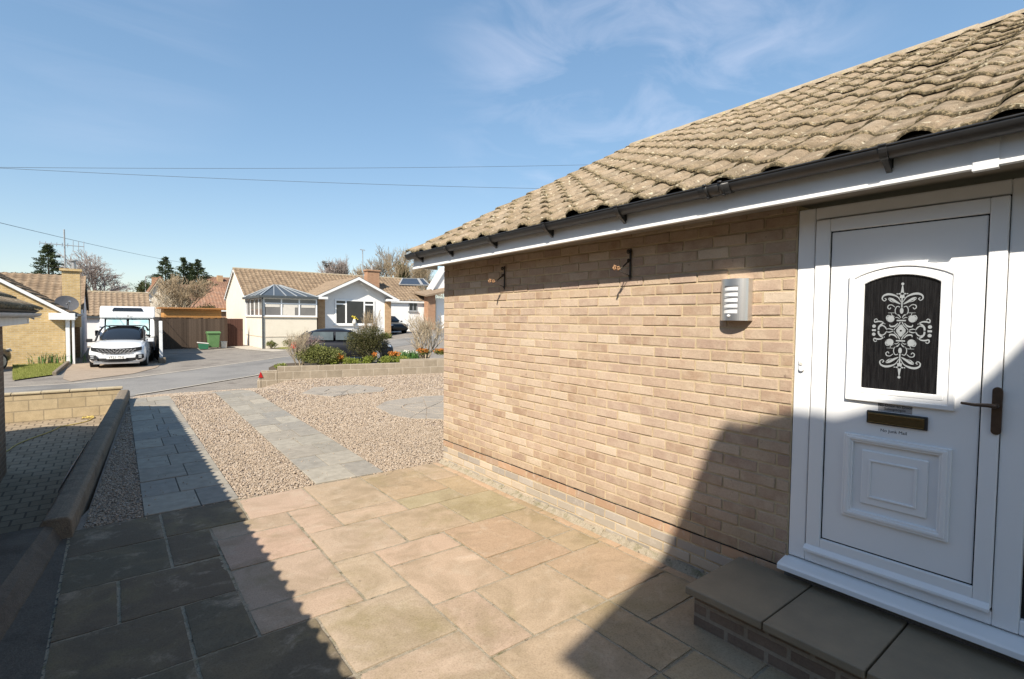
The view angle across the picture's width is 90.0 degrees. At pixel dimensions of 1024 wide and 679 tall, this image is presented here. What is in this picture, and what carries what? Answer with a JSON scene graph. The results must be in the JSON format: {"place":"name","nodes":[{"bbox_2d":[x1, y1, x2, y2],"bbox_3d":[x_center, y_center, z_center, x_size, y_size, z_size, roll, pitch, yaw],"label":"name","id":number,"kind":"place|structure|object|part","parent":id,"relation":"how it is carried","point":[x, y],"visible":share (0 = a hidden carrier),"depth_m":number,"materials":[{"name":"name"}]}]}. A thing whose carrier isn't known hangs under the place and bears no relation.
{"place":"outdoors","nodes":[
{"label":"outdoors","id":0,"kind":"place"},
{"bbox_2d":[0,538,68,678],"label":"patio edge","id":1,"kind":"object","parent":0,"point":[23,645],"visible":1,"depth_m":2.94,"materials":[{"name":"stone"}]},
{"bbox_2d":[11,362,61,379],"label":"grass","id":2,"kind":"structure","parent":0,"point":[22,371],"depth_m":18.46,"materials":[{"name":"green plant"}]},
{"bbox_2d":[0,415,104,533],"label":"driveway","id":3,"kind":"structure","parent":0,"point":[38,467],"depth_m":7.99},
{"bbox_2d":[6,415,93,451],"bbox_3d":[-8.854,1.776,9.882,0.265,0.099,2.855,0,2,-16],"label":"garden cable","id":4,"kind":"object","parent":3,"relation":"on","point":[92,417],"visible":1,"depth_m":10.19,"materials":[{"name":"rubber"}]},
{"bbox_2d":[63,360,161,380],"bbox_3d":[-15.033,1.127,19.678,3.450,0.016,7.600,-1,3,-38],"label":"drive apron","id":5,"kind":"object","parent":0,"point":[78,371],"visible":0.85,"depth_m":19.30,"materials":[{"name":"beige concrete"}]},
{"bbox_2d":[129,396,238,516],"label":"paved track","id":6,"kind":"structure","parent":0,"point":[161,488],"depth_m":6.22,"materials":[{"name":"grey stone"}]},
{"bbox_2d":[4,321,443,397],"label":"driveway","id":7,"kind":"structure","parent":0,"point":[180,360],"depth_m":22.12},
{"bbox_2d":[3,348,11,368],"bbox_3d":[-19.508,0.460,17.570,2.020,1.453,4.250,0,2,-13],"label":"parked car","id":8,"kind":"object","parent":7,"relation":"on","point":[6,355],"visible":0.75,"depth_m":19.30,"materials":[{"name":"white paint"}]},
{"bbox_2d":[52,361,69,375],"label":"edging kerb","id":9,"kind":"structure","parent":7,"relation":"on","point":[60,368],"depth_m":18.84,"materials":[{"name":"concrete"}]},
{"bbox_2d":[86,325,153,366],"bbox_3d":[-16.598,0.247,21.893,2.240,1.695,4.570,-1,3,-31],"label":"white suv","id":10,"kind":"object","parent":7,"relation":"on","point":[119,344],"visible":0.98,"depth_m":20.50,"materials":[{"name":"paint"}]},
{"bbox_2d":[95,306,154,349],"bbox_3d":[-19.661,-0.367,26.334,2.470,2.660,6.498,-1,3,-35],"label":"motorhome","id":11,"kind":"object","parent":7,"relation":"on","point":[121,315],"visible":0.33,"depth_m":24.65,"materials":[{"name":"white metal"}]},
{"bbox_2d":[197,342,208,348],"bbox_3d":[-18.569,0.364,30.764,0.586,0.427,0.460,-1,3,-38],"label":"recycling box","id":12,"kind":"object","parent":7,"relation":"on","point":[202,345],"visible":1,"depth_m":30.61,"materials":[{"name":"green plastic"}]},
{"bbox_2d":[205,331,220,347],"bbox_3d":[-18.460,0.013,31.637,0.740,1.040,0.882,-1,3,-38],"label":"wheelie bin","id":13,"kind":"object","parent":7,"relation":"on","point":[213,339],"visible":0.86,"depth_m":31.37,"materials":[{"name":"green plastic"}]},
{"bbox_2d":[220,341,226,347],"bbox_3d":[-18.050,0.321,32.048,0.360,0.420,0.340,-1,3,-38],"label":"food caddy","id":14,"kind":"object","parent":7,"relation":"on","point":[223,344],"visible":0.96,"depth_m":31.93,"materials":[{"name":"plastic"}]},
{"bbox_2d":[266,340,277,348],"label":"plant","id":15,"kind":"object","parent":7,"relation":"on","point":[271,344],"visible":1,"depth_m":31.08,"materials":[{"name":"green plant"}]},
{"bbox_2d":[291,328,392,362],"bbox_3d":[-7.437,0.227,22.596,4.250,1.453,2.020,0,2,-18],"label":"parked car","id":16,"kind":"object","parent":7,"relation":"on","point":[334,338],"visible":0.2,"depth_m":21.81,"materials":[{"name":"black paint"}]},
{"bbox_3d":[-8.089,-0.144,21.603,1.030,0.350,0.142,0,2,-18],"label":"side window","id":17,"kind":"part","parent":16,"relation":"part of","materials":[{"name":"grey glass"}]},
{"bbox_3d":[-7.091,-0.146,21.929,0.870,0.350,0.142,0,2,-18],"label":"side window","id":18,"kind":"part","parent":16,"relation":"part of","materials":[{"name":"grey glass"}]},
{"bbox_2d":[391,316,408,332],"bbox_3d":[-9.956,-1.208,40.842,2.020,1.453,4.250,-1,3,-42],"label":"parked car","id":19,"kind":"object","parent":7,"relation":"on","point":[397,324],"visible":0.36,"depth_m":39.47,"materials":[{"name":"black paint"}]},
{"bbox_2d":[4,334,443,395],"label":"road","id":20,"kind":"structure","parent":0,"point":[153,383],"depth_m":16.83,"materials":[{"name":"grey asphalt"}]},
{"bbox_2d":[134,362,305,394],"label":"kerb","id":21,"kind":"structure","parent":20,"relation":"on","point":[198,384],"depth_m":15.21,"materials":[{"name":"concrete"}]},
{"bbox_2d":[13,333,440,386],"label":"kerb","id":22,"kind":"structure","parent":20,"relation":"on","point":[162,373],"depth_m":17.88,"materials":[{"name":"concrete"}]},
{"bbox_2d":[230,346,283,351],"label":"path","id":23,"kind":"structure","parent":0,"point":[252,348],"depth_m":31.50,"materials":[{"name":"concrete"}]},
{"bbox_2d":[227,319,242,345],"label":"side gate","id":24,"kind":"structure","parent":23,"relation":"on","point":[235,331],"depth_m":33.66,"materials":[{"name":"brown wood"}]},
{"bbox_2d":[76,373,443,529],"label":"gravel","id":25,"kind":"structure","parent":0,"point":[308,405],"depth_m":7.77,"materials":[{"name":"beige gravel"}]},
{"bbox_2d":[4,168,538,188],"bbox_3d":[-6.585,-5.872,18.791,22.312,0.791,0.014,0,2,-13],"label":"overhead cable","id":26,"kind":"object","parent":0,"point":[265,180],"visible":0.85,"depth_m":18.21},
{"bbox_2d":[212,390,382,484],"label":"paved track","id":27,"kind":"structure","parent":0,"point":[326,466],"depth_m":7.35,"materials":[{"name":"grey stone"}]},
{"bbox_2d":[302,385,443,420],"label":"crazy paving","id":28,"kind":"structure","parent":0,"point":[393,407],"depth_m":10.84,"materials":[{"name":"grey stone"}]},
{"bbox_2d":[40,462,793,678],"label":"patio","id":29,"kind":"structure","parent":0,"point":[382,628],"depth_m":3.33,"materials":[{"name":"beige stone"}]},
{"bbox_2d":[439,459,705,578],"bbox_3d":[0.294,1.603,4.922,0.066,0.048,3.904,-1,3,-38],"label":"mortar fillet","id":30,"kind":"object","parent":29,"relation":"on","point":[677,565],"visible":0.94,"depth_m":4.46,"materials":[{"name":"beige concrete"}]},
{"bbox_2d":[685,557,1023,678],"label":"doorstep","id":31,"kind":"object","parent":29,"relation":"on","point":[794,628],"visible":1,"depth_m":2.64,"materials":[{"name":"brick"}]},
{"bbox_2d":[0,0,1023,297],"label":"sky","id":32,"kind":"structure","parent":0,"point":[339,93],"materials":[{"name":"blue"}]},
{"bbox_3d":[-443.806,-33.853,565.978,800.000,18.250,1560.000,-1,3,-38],"label":"ground","id":33,"kind":"structure","parent":0,"visible":0},
{"bbox_2d":[0,291,42,482],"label":"brick bungalow","id":34,"kind":"object","parent":33,"relation":"on","point":[14,310],"visible":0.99,"depth_m":7.25,"materials":[{"name":"brick"}]},
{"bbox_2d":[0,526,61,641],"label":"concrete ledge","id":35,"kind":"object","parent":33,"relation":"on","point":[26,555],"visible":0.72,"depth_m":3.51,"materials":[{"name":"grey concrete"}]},
{"bbox_2d":[0,260,88,365],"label":"yellow brick bungalow","id":36,"kind":"object","parent":33,"relation":"on","point":[54,328],"visible":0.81,"depth_m":21.24,"materials":[{"name":"brown brick"}]},
{"bbox_2d":[39,229,83,267],"bbox_3d":[-21.157,-4.252,24.089,1.586,1.859,0.262,-1,3,-38],"label":"tv aerial","id":37,"kind":"object","parent":36,"relation":"attached to","point":[56,244],"visible":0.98,"depth_m":24.12,"materials":[{"name":"grey metal"}]},
{"bbox_2d":[54,296,78,312],"bbox_3d":[-19.858,-1.287,22.882,0.661,1.348,0.659,0,2,-6],"label":"satellite dish","id":38,"kind":"object","parent":36,"relation":"attached to","point":[70,303],"visible":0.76,"depth_m":22.93,"materials":[{"name":"grey metal"}]},
{"bbox_2d":[17,244,89,288],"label":"spruce tree","id":39,"kind":"object","parent":33,"relation":"on","point":[48,251],"visible":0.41,"depth_m":45.66,"materials":[{"name":"green plant"}]},
{"bbox_2d":[4,386,122,423],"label":"front boundary wall","id":40,"kind":"structure","parent":33,"relation":"on","point":[31,406],"depth_m":11.01,"materials":[{"name":"brick"}]},
{"bbox_2d":[39,390,129,538],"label":"retaining wall","id":41,"kind":"structure","parent":33,"relation":"on","point":[69,508],"depth_m":5.26,"materials":[{"name":"concrete"}]},
{"bbox_2d":[58,440,88,492],"bbox_3d":[-5.016,1.494,5.821,0.107,0.240,2.425,-1,3,-34],"label":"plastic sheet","id":42,"kind":"object","parent":41,"relation":"on","point":[70,469],"visible":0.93,"depth_m":5.93,"materials":[{"name":"grey plastic"}]},
{"bbox_2d":[49,249,134,291],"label":"birch tree","id":43,"kind":"object","parent":33,"relation":"on","point":[91,273],"visible":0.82,"depth_m":54.07,"materials":[{"name":"brown plant"}]},
{"bbox_2d":[2,223,188,263],"bbox_3d":[-25.301,-5.906,34.142,0.018,1.689,35.520,0,2,-21],"label":"overhead cable","id":44,"kind":"object","parent":33,"relation":"on","point":[79,241],"visible":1,"depth_m":25.93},
{"bbox_2d":[106,280,129,291],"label":"bare tree","id":45,"kind":"object","parent":33,"relation":"on","point":[117,286],"visible":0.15,"depth_m":63.01,"materials":[{"name":"plant"}]},
{"bbox_2d":[87,290,149,345],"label":"tiled garage","id":46,"kind":"structure","parent":33,"relation":"on","point":[97,300],"depth_m":35.75,"materials":[{"name":"brown tile"}]},
{"bbox_2d":[134,279,149,291],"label":"scrub","id":47,"kind":"object","parent":33,"relation":"on","point":[140,284],"visible":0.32,"depth_m":88.28,"materials":[{"name":"green plant"}]},
{"bbox_2d":[128,256,187,291],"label":"conifer tree","id":48,"kind":"object","parent":33,"relation":"on","point":[165,272],"visible":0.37,"depth_m":64.19,"materials":[{"name":"green plant"}]},
{"bbox_2d":[153,317,165,363],"bbox_3d":[-18.339,-0.114,26.233,0.260,2.050,10.578,-1,3,-38],"label":"side screen","id":49,"kind":"object","parent":33,"relation":"on","point":[158,354],"visible":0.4,"depth_m":22.28,"materials":[{"name":"white plastic"}]},
{"bbox_2d":[146,276,176,316],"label":"cream gabled house","id":50,"kind":"structure","parent":33,"relation":"on","point":[153,286],"depth_m":52.57,"materials":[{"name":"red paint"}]},
{"bbox_2d":[149,286,191,316],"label":"bare tree","id":51,"kind":"object","parent":33,"relation":"on","point":[166,303],"visible":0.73,"depth_m":41.07,"materials":[{"name":"brown plant"}]},
{"bbox_2d":[154,272,214,307],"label":"bare tree","id":52,"kind":"object","parent":33,"relation":"on","point":[182,294],"visible":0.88,"depth_m":42.82,"materials":[{"name":"brown plant"}]},
{"bbox_2d":[174,257,196,287],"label":"conifer tree","id":53,"kind":"object","parent":33,"relation":"on","point":[187,268],"visible":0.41,"depth_m":67.22,"materials":[{"name":"green plant"}]},
{"bbox_2d":[179,262,196,280],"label":"conifer tree","id":54,"kind":"object","parent":33,"relation":"on","point":[190,265],"visible":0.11,"depth_m":69.38,"materials":[{"name":"green plant"}]},
{"bbox_2d":[156,307,225,317],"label":"timber shed","id":55,"kind":"structure","parent":33,"relation":"on","point":[186,312],"depth_m":34.44,"materials":[{"name":"orange wood"}]},
{"bbox_2d":[158,317,227,348],"bbox_3d":[-20.198,-0.278,31.672,4.577,2.201,0.180,-1,3,-38],"label":"timber fence","id":56,"kind":"object","parent":33,"relation":"on","point":[183,332],"visible":0.48,"depth_m":31.82,"materials":[{"name":"brown wood"}]},
{"bbox_2d":[184,259,217,285],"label":"conifer tree","id":57,"kind":"object","parent":33,"relation":"on","point":[197,271],"visible":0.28,"depth_m":68.16,"materials":[{"name":"green plant"}]},
{"bbox_2d":[180,285,225,317],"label":"red roofed house","id":58,"kind":"structure","parent":33,"relation":"on","point":[215,297],"depth_m":53.61,"materials":[{"name":"tile"}]},
{"bbox_2d":[194,303,221,312],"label":"hedge","id":59,"kind":"object","parent":33,"relation":"on","point":[207,306],"visible":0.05,"depth_m":40.55,"materials":[{"name":"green plant"}]},
{"bbox_2d":[204,275,229,287],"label":"brown roofed house","id":60,"kind":"structure","parent":33,"relation":"on","point":[219,280],"depth_m":75.66,"materials":[{"name":"red brick"}]},
{"bbox_2d":[0,165,562,168],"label":"overhead cable","id":61,"kind":"object","parent":33,"relation":"on","point":[259,168],"visible":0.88,"depth_m":18.93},
{"bbox_2d":[269,361,381,369],"bbox_3d":[-4.339,0.875,17.982,7.700,0.275,3.410,-1,3,-27],"label":"flower bed","id":62,"kind":"object","parent":33,"relation":"on","point":[286,364],"visible":0.16,"depth_m":16.37,"materials":[{"name":"soil"}]},
{"bbox_2d":[274,362,287,368],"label":"plant","id":63,"kind":"object","parent":62,"relation":"on","point":[283,364],"visible":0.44,"depth_m":15.11,"materials":[{"name":"green plant"}]},
{"bbox_2d":[283,330,311,365],"bbox_3d":[-6.384,0.299,15.378,0.760,1.379,0.930,1,2,7],"label":"bare shrub","id":64,"kind":"object","parent":62,"relation":"on","point":[303,342],"visible":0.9,"depth_m":15.28,"materials":[{"name":"beige plant"}]},
{"bbox_2d":[298,336,325,346],"bbox_3d":[-6.504,0.072,16.481,1.075,0.489,0.714,-1,3,-38],"label":"heather shrub","id":65,"kind":"object","parent":62,"relation":"on","point":[311,341],"visible":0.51,"depth_m":16.50,"materials":[{"name":"pink plant"}]},
{"bbox_2d":[294,342,345,364],"bbox_3d":[-5.832,0.439,15.679,1.589,0.744,1.262,-1,3,-38],"label":"evergreen bush","id":66,"kind":"object","parent":62,"relation":"on","point":[321,354],"visible":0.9,"depth_m":15.43,"materials":[{"name":"green plant"}]},
{"bbox_2d":[324,357,339,364],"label":"ground cover","id":67,"kind":"object","parent":62,"relation":"on","point":[330,362],"visible":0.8,"depth_m":15.62,"materials":[{"name":"green plant"}]},
{"bbox_2d":[335,354,343,363],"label":"wallflowers","id":68,"kind":"object","parent":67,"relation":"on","point":[340,357],"visible":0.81,"depth_m":15.82,"materials":[{"name":"orange plant"}]},
{"bbox_2d":[341,357,361,363],"bbox_3d":[-5.033,0.680,15.971,0.660,0.338,0.604,1,2,1],"label":"ground cover","id":69,"kind":"object","parent":62,"relation":"on","point":[347,360],"visible":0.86,"depth_m":15.86,"materials":[{"name":"green plant"}]},
{"bbox_2d":[343,325,390,358],"bbox_3d":[-4.721,0.099,16.720,1.331,1.228,1.679,1,2,18],"label":"conifer bush","id":70,"kind":"object","parent":62,"relation":"on","point":[369,338],"visible":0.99,"depth_m":16.42,"materials":[{"name":"green plant"}]},
{"bbox_2d":[361,355,374,363],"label":"ground cover","id":71,"kind":"object","parent":62,"relation":"on","point":[365,359],"visible":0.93,"depth_m":16.07,"materials":[{"name":"green plant"}]},
{"bbox_2d":[358,309,381,346],"bbox_3d":[-4.820,-0.135,17.743,0.891,1.959,0.664,2,3,29],"label":"dry shrub","id":72,"kind":"object","parent":62,"relation":"on","point":[366,320],"visible":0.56,"depth_m":17.66,"materials":[{"name":"beige plant"}]},
{"bbox_2d":[371,352,377,360],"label":"wallflowers","id":73,"kind":"object","parent":62,"relation":"on","point":[374,355],"visible":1,"depth_m":16.19,"materials":[{"name":"orange plant"}]},
{"bbox_2d":[377,355,395,362],"bbox_3d":[-4.032,0.671,16.487,0.455,0.339,0.689,2,3,27],"label":"ground cover","id":74,"kind":"object","parent":62,"relation":"on","point":[385,359],"visible":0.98,"depth_m":16.34,"materials":[{"name":"green plant"}]},
{"bbox_2d":[384,351,400,358],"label":"wallflowers","id":75,"kind":"object","parent":62,"relation":"on","point":[392,354],"visible":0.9,"depth_m":16.82,"materials":[{"name":"orange plant"}]},
{"bbox_2d":[395,355,407,362],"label":"ground cover","id":76,"kind":"object","parent":62,"relation":"on","point":[397,360],"visible":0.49,"depth_m":16.69,"materials":[{"name":"green plant"}]},
{"bbox_2d":[388,349,420,358],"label":"daffodils","id":77,"kind":"object","parent":62,"relation":"on","point":[412,354],"visible":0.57,"depth_m":17.85,"materials":[{"name":"green plant"}]},
{"bbox_2d":[416,348,429,354],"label":"wallflowers","id":78,"kind":"object","parent":62,"relation":"on","point":[422,351],"visible":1,"depth_m":17.30,"materials":[{"name":"orange plant"}]},
{"bbox_2d":[403,311,443,358],"bbox_3d":[-3.088,-0.065,17.819,1.739,1.879,1.936,-1,3,-38],"label":"bare shrub","id":79,"kind":"object","parent":62,"relation":"on","point":[422,328],"visible":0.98,"depth_m":17.65,"materials":[{"name":"brown plant"}]},
{"bbox_2d":[433,348,443,355],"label":"wallflowers","id":80,"kind":"object","parent":62,"relation":"on","point":[440,351],"visible":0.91,"depth_m":17.47,"materials":[{"name":"orange plant"}]},
{"bbox_2d":[224,265,429,348],"bbox_3d":[-12.971,-2.679,40.841,15.824,6.818,12.895,-1,3,-38],"label":"cream bungalow","id":81,"kind":"object","parent":33,"relation":"on","point":[267,305],"visible":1,"depth_m":36.04,"materials":[{"name":"white paint"}]},
{"bbox_2d":[334,299,374,325],"bbox_3d":[-11.019,-1.881,36.022,3.022,1.815,0.118,-1,3,-38],"label":"window","id":82,"kind":"structure","parent":81,"relation":"in","point":[344,309],"depth_m":35.88,"materials":[{"name":"white plastic"}]},
{"bbox_2d":[352,316,357,324],"bbox_3d":[-11.022,-1.353,35.934,0.468,0.647,0.287,0,2,-19],"label":"flower vase","id":83,"kind":"object","parent":81,"relation":"on","point":[354,322],"visible":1,"depth_m":35.85,"materials":[{"name":"ceramic"}]},
{"bbox_2d":[408,299,418,311],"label":"window","id":84,"kind":"structure","parent":81,"relation":"in","point":[412,306],"depth_m":42.87,"materials":[{"name":"white glass"}]},
{"bbox_2d":[317,257,342,273],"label":"bare tree","id":85,"kind":"object","parent":33,"relation":"on","point":[327,267],"visible":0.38,"depth_m":93.55,"materials":[{"name":"brown plant"}]},
{"bbox_2d":[332,255,349,273],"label":"bare tree","id":86,"kind":"object","parent":33,"relation":"on","point":[342,266],"visible":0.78,"depth_m":93.78,"materials":[{"name":"brown plant"}]},
{"bbox_2d":[257,358,443,387],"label":"planter wall","id":87,"kind":"structure","parent":33,"relation":"on","point":[402,367],"depth_m":15.56,"materials":[{"name":"beige brick"}]},
{"bbox_2d":[349,263,363,274],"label":"bare tree","id":88,"kind":"object","parent":33,"relation":"on","point":[358,272],"visible":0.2,"depth_m":91.06,"materials":[{"name":"beige plant"}]},
{"bbox_2d":[360,243,400,276],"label":"bare tree","id":89,"kind":"object","parent":33,"relation":"on","point":[378,267],"visible":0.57,"depth_m":91.92,"materials":[{"name":"brown plant"}]},
{"bbox_2d":[381,332,391,338],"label":"evergreen bush","id":90,"kind":"object","parent":33,"relation":"on","point":[388,335],"visible":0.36,"depth_m":35.13,"materials":[{"name":"green plant"}]},
{"bbox_2d":[381,243,412,277],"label":"bare tree","id":91,"kind":"object","parent":33,"relation":"on","point":[402,269],"visible":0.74,"depth_m":89.63,"materials":[{"name":"brown plant"}]},
{"bbox_2d":[410,259,429,288],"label":"bare tree","id":92,"kind":"object","parent":33,"relation":"on","point":[418,273],"visible":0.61,"depth_m":100.80,"materials":[{"name":"beige plant"}]},
{"bbox_2d":[411,268,433,290],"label":"bare tree","id":93,"kind":"object","parent":33,"relation":"on","point":[428,278],"visible":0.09,"depth_m":106.90,"materials":[{"name":"brown plant"}]},
{"bbox_2d":[414,267,443,329],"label":"white garage","id":94,"kind":"structure","parent":33,"relation":"on","point":[435,287],"depth_m":44.02,"materials":[{"name":"red brick"}]},
{"bbox_2d":[436,298,443,328],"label":"garage door","id":95,"kind":"structure","parent":94,"relation":"in","point":[439,301],"depth_m":44.21,"materials":[{"name":"white plastic"}]},
{"bbox_2d":[416,275,443,297],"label":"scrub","id":96,"kind":"object","parent":33,"relation":"on","point":[440,295],"visible":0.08,"depth_m":116.64,"materials":[{"name":"plant"}]},
{"bbox_2d":[404,8,1023,666],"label":"bungalow","id":97,"kind":"object","parent":33,"relation":"on","point":[862,224],"visible":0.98,"depth_m":3.20,"materials":[{"name":"beige brick"}]},
{"bbox_2d":[488,266,504,289],"bbox_3d":[-0.160,-0.645,5.319,0.213,0.245,0.020,-1,3,-38],"label":"basket bracket","id":98,"kind":"object","parent":97,"relation":"attached to","point":[494,281],"visible":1,"depth_m":5.36,"materials":[{"name":"black metal"}]},
{"bbox_2d":[613,249,631,279],"bbox_3d":[0.862,-0.598,4.015,0.213,0.245,0.020,-1,3,-38],"label":"basket bracket","id":99,"kind":"object","parent":97,"relation":"attached to","point":[629,251],"visible":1,"depth_m":4.06,"materials":[{"name":"black metal"}]},
{"bbox_2d":[720,278,753,320],"bbox_3d":[1.458,-0.261,3.362,0.094,0.273,0.208,-1,3,-38],"label":"wall lamp","id":100,"kind":"object","parent":97,"relation":"attached to","point":[736,299],"visible":1,"depth_m":3.31,"materials":[{"name":"silver metal"}]},
{"bbox_2d":[798,358,804,370],"bbox_3d":[1.741,0.150,3.080,0.021,0.083,0.033,-1,3,-38],"label":"doorbell","id":101,"kind":"object","parent":97,"relation":"attached to","point":[801,365],"visible":1,"depth_m":3.07,"materials":[{"name":"white plastic"}]},
{"bbox_2d":[803,195,1011,612],"bbox_3d":[2.025,0.295,2.714,0.110,1.968,0.839,-1,3,-38],"label":"door","id":102,"kind":"structure","parent":97,"relation":"in","point":[908,348],"depth_m":2.66,"materials":[{"name":"white plastic"}]},
{"label":"lawn","id":103,"kind":"structure","parent":0,"visible":0},
{"bbox_2d":[29,352,85,363],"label":"daffodils","id":104,"kind":"object","parent":103,"relation":"on","point":[71,359],"visible":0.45,"depth_m":21.11,"materials":[{"name":"green plant"}]}
]}

